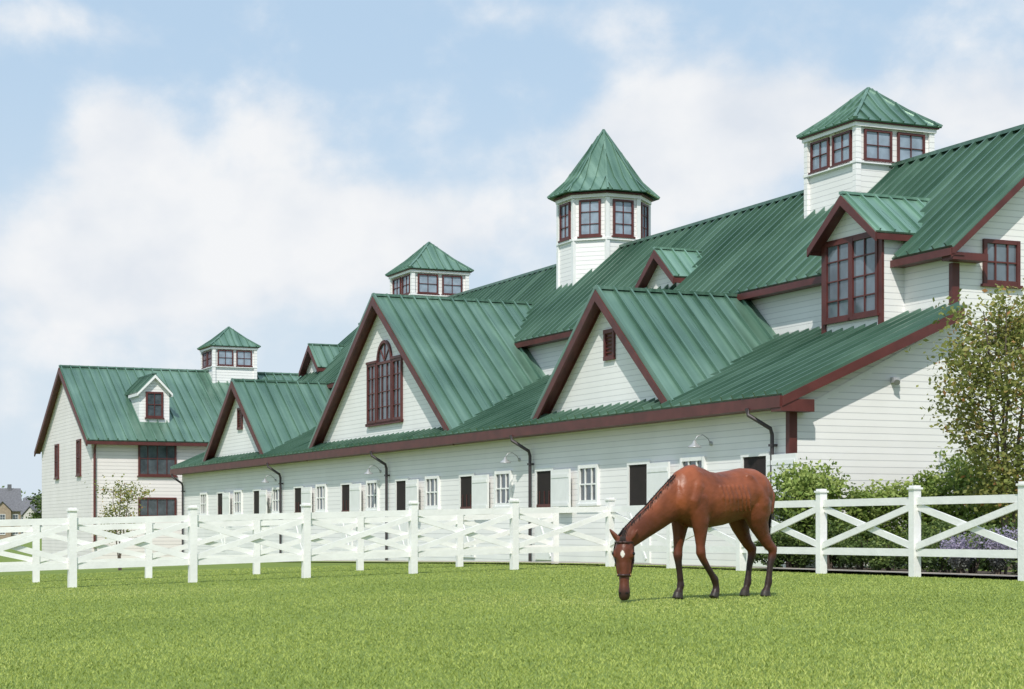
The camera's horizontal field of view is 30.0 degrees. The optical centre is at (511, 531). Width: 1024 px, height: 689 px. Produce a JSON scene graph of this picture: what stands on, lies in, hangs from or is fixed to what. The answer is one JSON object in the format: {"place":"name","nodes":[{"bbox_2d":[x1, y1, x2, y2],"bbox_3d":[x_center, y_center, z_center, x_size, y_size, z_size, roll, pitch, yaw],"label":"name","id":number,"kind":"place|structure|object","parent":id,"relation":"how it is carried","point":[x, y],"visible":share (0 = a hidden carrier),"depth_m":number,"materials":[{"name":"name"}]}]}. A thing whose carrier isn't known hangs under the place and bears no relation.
{"place":"outdoors","nodes":[
{"label":"outdoors","id":0,"kind":"place"},
{"bbox_2d":[0,484,22,538],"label":"distant house","id":1,"kind":"structure","parent":0,"point":[11,502],"depth_m":417.53,"materials":[{"name":"grey"}]},
{"bbox_2d":[0,514,4,519],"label":"window","id":2,"kind":"structure","parent":1,"relation":"in","point":[2,516],"depth_m":414.80,"materials":[{"name":"white glass"}]},
{"bbox_2d":[21,497,40,533],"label":"distant house","id":3,"kind":"structure","parent":0,"point":[27,507],"depth_m":449.06,"materials":[{"name":"grey"}]},
{"bbox_2d":[0,538,1023,688],"bbox_3d":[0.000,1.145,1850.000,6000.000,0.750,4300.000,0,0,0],"label":"ground","id":4,"kind":"structure","parent":0,"point":[290,564],"depth_m":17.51,"materials":[{"name":"green plant"}]},
{"bbox_2d":[26,489,41,525],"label":"distant tree","id":5,"kind":"object","parent":4,"relation":"on","point":[35,515],"visible":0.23,"depth_m":439.25,"materials":[{"name":"green plant"}]},
{"bbox_2d":[84,474,154,569],"bbox_3d":[-12.154,-0.273,59.579,2.351,3.142,1.657,0,0,-40],"label":"tree","id":6,"kind":"object","parent":4,"relation":"on","point":[128,495],"visible":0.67,"depth_m":59.48,"materials":[{"name":"green plant"}]},
{"bbox_2d":[34,326,300,560],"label":"stable house","id":7,"kind":"structure","parent":4,"relation":"on","point":[146,427],"depth_m":93.27,"materials":[{"name":"white metal"}]},
{"bbox_2d":[54,444,58,479],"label":"window","id":8,"kind":"structure","parent":7,"relation":"in","point":[56,446],"depth_m":97.97,"materials":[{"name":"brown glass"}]},
{"bbox_2d":[75,439,81,476],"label":"window","id":9,"kind":"structure","parent":7,"relation":"in","point":[78,442],"depth_m":92.85,"materials":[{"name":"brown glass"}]},
{"bbox_2d":[137,442,177,476],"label":"window","id":10,"kind":"structure","parent":7,"relation":"in","point":[153,461],"depth_m":91.48,"materials":[{"name":"red glass"}]},
{"bbox_2d":[138,497,176,515],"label":"window","id":11,"kind":"structure","parent":7,"relation":"in","point":[155,506],"depth_m":91.48,"materials":[{"name":"grey glass"}]},
{"bbox_2d":[0,513,558,581],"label":"paddock fence","id":12,"kind":"object","parent":4,"relation":"on","point":[358,523],"visible":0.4,"depth_m":45.94,"materials":[{"name":"white paint"}]},
{"bbox_2d":[0,497,615,587],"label":"paddock fence","id":13,"kind":"object","parent":4,"relation":"on","point":[192,559],"visible":0.95,"depth_m":39.75,"materials":[{"name":"white paint"}]},
{"bbox_2d":[170,87,1023,567],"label":"barn","id":14,"kind":"structure","parent":4,"relation":"on","point":[620,353],"depth_m":49.83,"materials":[{"name":"green metal"}]},
{"bbox_2d":[200,492,207,514],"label":"window","id":15,"kind":"structure","parent":14,"relation":"in","point":[203,496],"depth_m":83.66,"materials":[{"name":"white glass"}]},
{"bbox_2d":[217,491,229,543],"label":"stall door","id":16,"kind":"structure","parent":14,"relation":"in","point":[223,499],"depth_m":80.69,"materials":[{"name":"white wood"}]},
{"bbox_2d":[234,490,242,513],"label":"window","id":17,"kind":"structure","parent":14,"relation":"in","point":[238,494],"depth_m":78.86,"materials":[{"name":"white glass"}]},
{"bbox_2d":[253,488,266,549],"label":"stall door","id":18,"kind":"structure","parent":14,"relation":"in","point":[259,495],"depth_m":75.69,"materials":[{"name":"white wood"}]},
{"bbox_2d":[272,487,278,512],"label":"window","id":19,"kind":"structure","parent":14,"relation":"in","point":[275,490],"depth_m":74.04,"materials":[{"name":"white glass"}]},
{"bbox_2d":[293,485,311,549],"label":"stall door","id":20,"kind":"structure","parent":14,"relation":"in","point":[302,494],"depth_m":71.26,"materials":[{"name":"white wood"}]},
{"bbox_2d":[315,484,326,511],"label":"window","id":21,"kind":"structure","parent":14,"relation":"in","point":[320,489],"depth_m":68.97,"materials":[{"name":"white glass"}]},
{"bbox_2d":[340,482,360,550],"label":"stall door","id":22,"kind":"structure","parent":14,"relation":"in","point":[350,493],"depth_m":66.08,"materials":[{"name":"white wood"}]},
{"bbox_2d":[365,480,379,510],"bbox_3d":[-4.683,-1.200,63.962,0.100,1.060,1.220,0,0,-24],"label":"window","id":23,"kind":"structure","parent":14,"relation":"in","point":[372,486],"depth_m":63.97,"materials":[{"name":"white glass"}]},
{"bbox_2d":[395,478,418,548],"bbox_3d":[-3.333,-0.492,60.882,0.135,2.485,2.439,0,0,-20],"label":"stall door","id":24,"kind":"structure","parent":14,"relation":"in","point":[406,490],"depth_m":61.28,"materials":[{"name":"white wood"}]},
{"bbox_2d":[423,475,440,509],"bbox_3d":[-2.473,-1.200,59.001,0.100,1.060,1.220,0,0,-24],"label":"window","id":25,"kind":"structure","parent":14,"relation":"in","point":[432,483],"depth_m":59.00,"materials":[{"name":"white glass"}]},
{"bbox_2d":[459,473,488,557],"bbox_3d":[-1.122,-0.492,55.922,0.135,2.485,2.439,0,0,-20],"label":"stall door","id":26,"kind":"structure","parent":14,"relation":"in","point":[473,489],"depth_m":56.01,"materials":[{"name":"white wood"}]},
{"bbox_2d":[493,470,511,507],"bbox_3d":[-0.260,-1.200,54.043,0.100,1.060,1.220,0,0,-24],"label":"window","id":27,"kind":"structure","parent":14,"relation":"in","point":[502,479],"depth_m":54.08,"materials":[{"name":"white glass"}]},
{"bbox_2d":[535,467,570,559],"bbox_3d":[1.089,-0.492,50.963,0.135,2.485,2.440,0,0,-20],"label":"stall door","id":28,"kind":"structure","parent":14,"relation":"in","point":[552,487],"depth_m":51.24,"materials":[{"name":"white wood"}]},
{"bbox_2d":[576,464,599,505],"bbox_3d":[1.949,-1.200,49.082,0.100,1.060,1.220,0,0,-24],"label":"window","id":29,"kind":"structure","parent":14,"relation":"in","point":[588,475],"depth_m":49.08,"materials":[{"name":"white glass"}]},
{"bbox_2d":[627,460,669,562],"bbox_3d":[3.301,-0.492,46.004,0.135,2.485,2.439,0,0,-20],"label":"stall door","id":30,"kind":"structure","parent":14,"relation":"in","point":[644,477],"depth_m":46.35,"materials":[{"name":"white wood"}]},
{"bbox_2d":[680,456,705,469],"bbox_3d":[4.162,-1.200,44.124,0.100,1.060,1.220,0,0,-24],"label":"window","id":31,"kind":"structure","parent":14,"relation":"in","point":[700,461],"depth_m":44.04,"materials":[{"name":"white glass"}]},
{"bbox_2d":[740,451,797,566],"bbox_3d":[5.512,-0.492,41.044,0.135,2.485,2.439,0,0,-20],"label":"stall door","id":32,"kind":"structure","parent":14,"relation":"in","point":[759,461],"depth_m":41.25,"materials":[{"name":"white wood"}]},
{"bbox_2d":[980,238,1022,288],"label":"window","id":33,"kind":"structure","parent":14,"relation":"in","point":[1004,256],"depth_m":42.62,"materials":[{"name":"red glass"}]},
{"bbox_2d":[609,465,776,600],"bbox_3d":[2.196,0.004,22.390,2.580,1.585,0.579,0,0,-42],"label":"horse","id":34,"kind":"object","parent":4,"relation":"on","point":[701,501],"visible":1,"depth_m":22.25},
{"bbox_2d":[610,481,1023,580],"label":"paddock fence","id":35,"kind":"object","parent":4,"relation":"on","point":[914,502],"visible":0.65,"depth_m":33.46,"materials":[{"name":"white paint"}]},
{"bbox_2d":[847,479,908,567],"bbox_3d":[7.593,-0.164,39.847,1.507,1.922,1.559,0,0,-13],"label":"tall shrub","id":36,"kind":"object","parent":4,"relation":"on","point":[895,525],"visible":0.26,"depth_m":39.47,"materials":[{"name":"green plant"}]},
{"bbox_2d":[812,567,1017,574],"bbox_3d":[9.619,0.740,31.913,2.390,0.001,17.200,0,0,-24],"label":"planting bed","id":37,"kind":"object","parent":4,"relation":"on","point":[978,572],"visible":0.32,"depth_m":36.73,"materials":[{"name":"brown soil"}]},
{"bbox_2d":[754,518,793,567],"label":"shrub","id":38,"kind":"object","parent":37,"relation":"on","point":[762,557],"visible":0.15,"depth_m":39.53,"materials":[{"name":"green plant"}]},
{"bbox_2d":[766,514,815,569],"bbox_3d":[5.596,0.222,38.697,1.079,1.171,1.177,0,0,-19],"label":"shrub","id":39,"kind":"object","parent":37,"relation":"on","point":[797,560],"visible":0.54,"depth_m":38.50,"materials":[{"name":"green plant"}]},
{"bbox_2d":[766,457,845,567],"bbox_3d":[6.041,-0.378,39.185,1.513,2.367,2.056,0,0,-13],"label":"tall shrub","id":40,"kind":"object","parent":37,"relation":"on","point":[803,484],"visible":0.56,"depth_m":38.94,"materials":[{"name":"green plant"}]},
{"bbox_2d":[804,517,854,570],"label":"shrub","id":41,"kind":"object","parent":37,"relation":"on","point":[832,560],"visible":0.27,"depth_m":37.91,"materials":[{"name":"green plant"}]},
{"bbox_2d":[815,471,889,567],"bbox_3d":[6.867,-0.225,39.429,1.697,2.044,1.722,0,0,38],"label":"tall shrub","id":42,"kind":"object","parent":37,"relation":"on","point":[856,512],"visible":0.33,"depth_m":38.97,"materials":[{"name":"green plant"}]},
{"bbox_2d":[834,523,880,571],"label":"shrub","id":43,"kind":"object","parent":37,"relation":"on","point":[859,542],"visible":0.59,"depth_m":36.84,"materials":[{"name":"green plant"}]},
{"bbox_2d":[866,529,902,572],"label":"shrub","id":44,"kind":"object","parent":37,"relation":"on","point":[879,563],"visible":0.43,"depth_m":36.03,"materials":[{"name":"green plant"}]},
{"bbox_2d":[884,518,936,569],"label":"shrub","id":45,"kind":"object","parent":37,"relation":"on","point":[903,560],"visible":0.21,"depth_m":35.17,"materials":[{"name":"green plant"}]},
{"bbox_2d":[921,513,965,574],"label":"shrub","id":46,"kind":"object","parent":37,"relation":"on","point":[941,566],"visible":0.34,"depth_m":34.16,"materials":[{"name":"green plant"}]},
{"bbox_2d":[936,531,979,575],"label":"lavender","id":47,"kind":"object","parent":37,"relation":"on","point":[961,564],"visible":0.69,"depth_m":33.22,"materials":[{"name":"purple plant"}]},
{"bbox_2d":[944,516,997,575],"bbox_3d":[8.128,0.256,33.746,1.089,1.094,0.999,0,0,15],"label":"shrub","id":48,"kind":"object","parent":37,"relation":"on","point":[973,566],"visible":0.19,"depth_m":33.66,"materials":[{"name":"green plant"}]},
{"bbox_2d":[968,518,1017,576],"bbox_3d":[8.306,0.281,32.669,0.912,1.037,1.022,0,0,-26],"label":"shrub","id":49,"kind":"object","parent":37,"relation":"on","point":[983,564],"visible":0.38,"depth_m":32.63,"materials":[{"name":"green plant"}]},
{"bbox_2d":[970,527,1017,576],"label":"lavender","id":50,"kind":"object","parent":37,"relation":"on","point":[998,564],"visible":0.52,"depth_m":32.49,"materials":[{"name":"purple plant"}]},
{"bbox_2d":[995,526,1017,570],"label":"lavender","id":51,"kind":"object","parent":37,"relation":"on","point":[1006,547],"visible":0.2,"depth_m":31.72,"materials":[{"name":"purple plant"}]},
{"bbox_2d":[1003,522,1017,576],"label":"shrub","id":52,"kind":"object","parent":37,"relation":"on","point":[1014,571],"visible":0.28,"depth_m":31.79,"materials":[{"name":"green plant"}]},
{"bbox_2d":[883,476,954,545],"bbox_3d":[8.499,-0.187,40.107,1.789,1.966,1.317,0,0,-12],"label":"tall shrub","id":53,"kind":"object","parent":4,"relation":"on","point":[903,490],"visible":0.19,"depth_m":39.81,"materials":[{"name":"green plant"}]},
{"bbox_2d":[902,446,992,536],"bbox_3d":[9.236,-0.514,40.414,1.929,2.650,1.958,0,0,24],"label":"tall shrub","id":54,"kind":"object","parent":4,"relation":"on","point":[935,483],"visible":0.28,"depth_m":40.00,"materials":[{"name":"green plant"}]},
{"bbox_2d":[904,278,1023,570],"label":"tree","id":55,"kind":"object","parent":4,"relation":"on","point":[1008,336],"visible":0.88,"depth_m":37.91,"materials":[{"name":"green plant"}]},
{"bbox_2d":[958,486,1017,530],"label":"tall shrub","id":56,"kind":"object","parent":4,"relation":"on","point":[998,523],"visible":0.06,"depth_m":40.38,"materials":[{"name":"green plant"}]},
{"bbox_2d":[989,479,1017,567],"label":"tall shrub","id":57,"kind":"object","parent":4,"relation":"on","point":[1014,492],"visible":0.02,"depth_m":41.07,"materials":[{"name":"green plant"}]},
{"bbox_2d":[0,0,1023,500],"label":"sky","id":58,"kind":"structure","parent":0,"point":[175,174],"materials":[{"name":"blue"}]},
{"bbox_2d":[322,560,1017,576],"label":"path","id":59,"kind":"structure","parent":0,"point":[714,566],"depth_m":38.54,"materials":[{"name":"grey gravel"}]}
]}

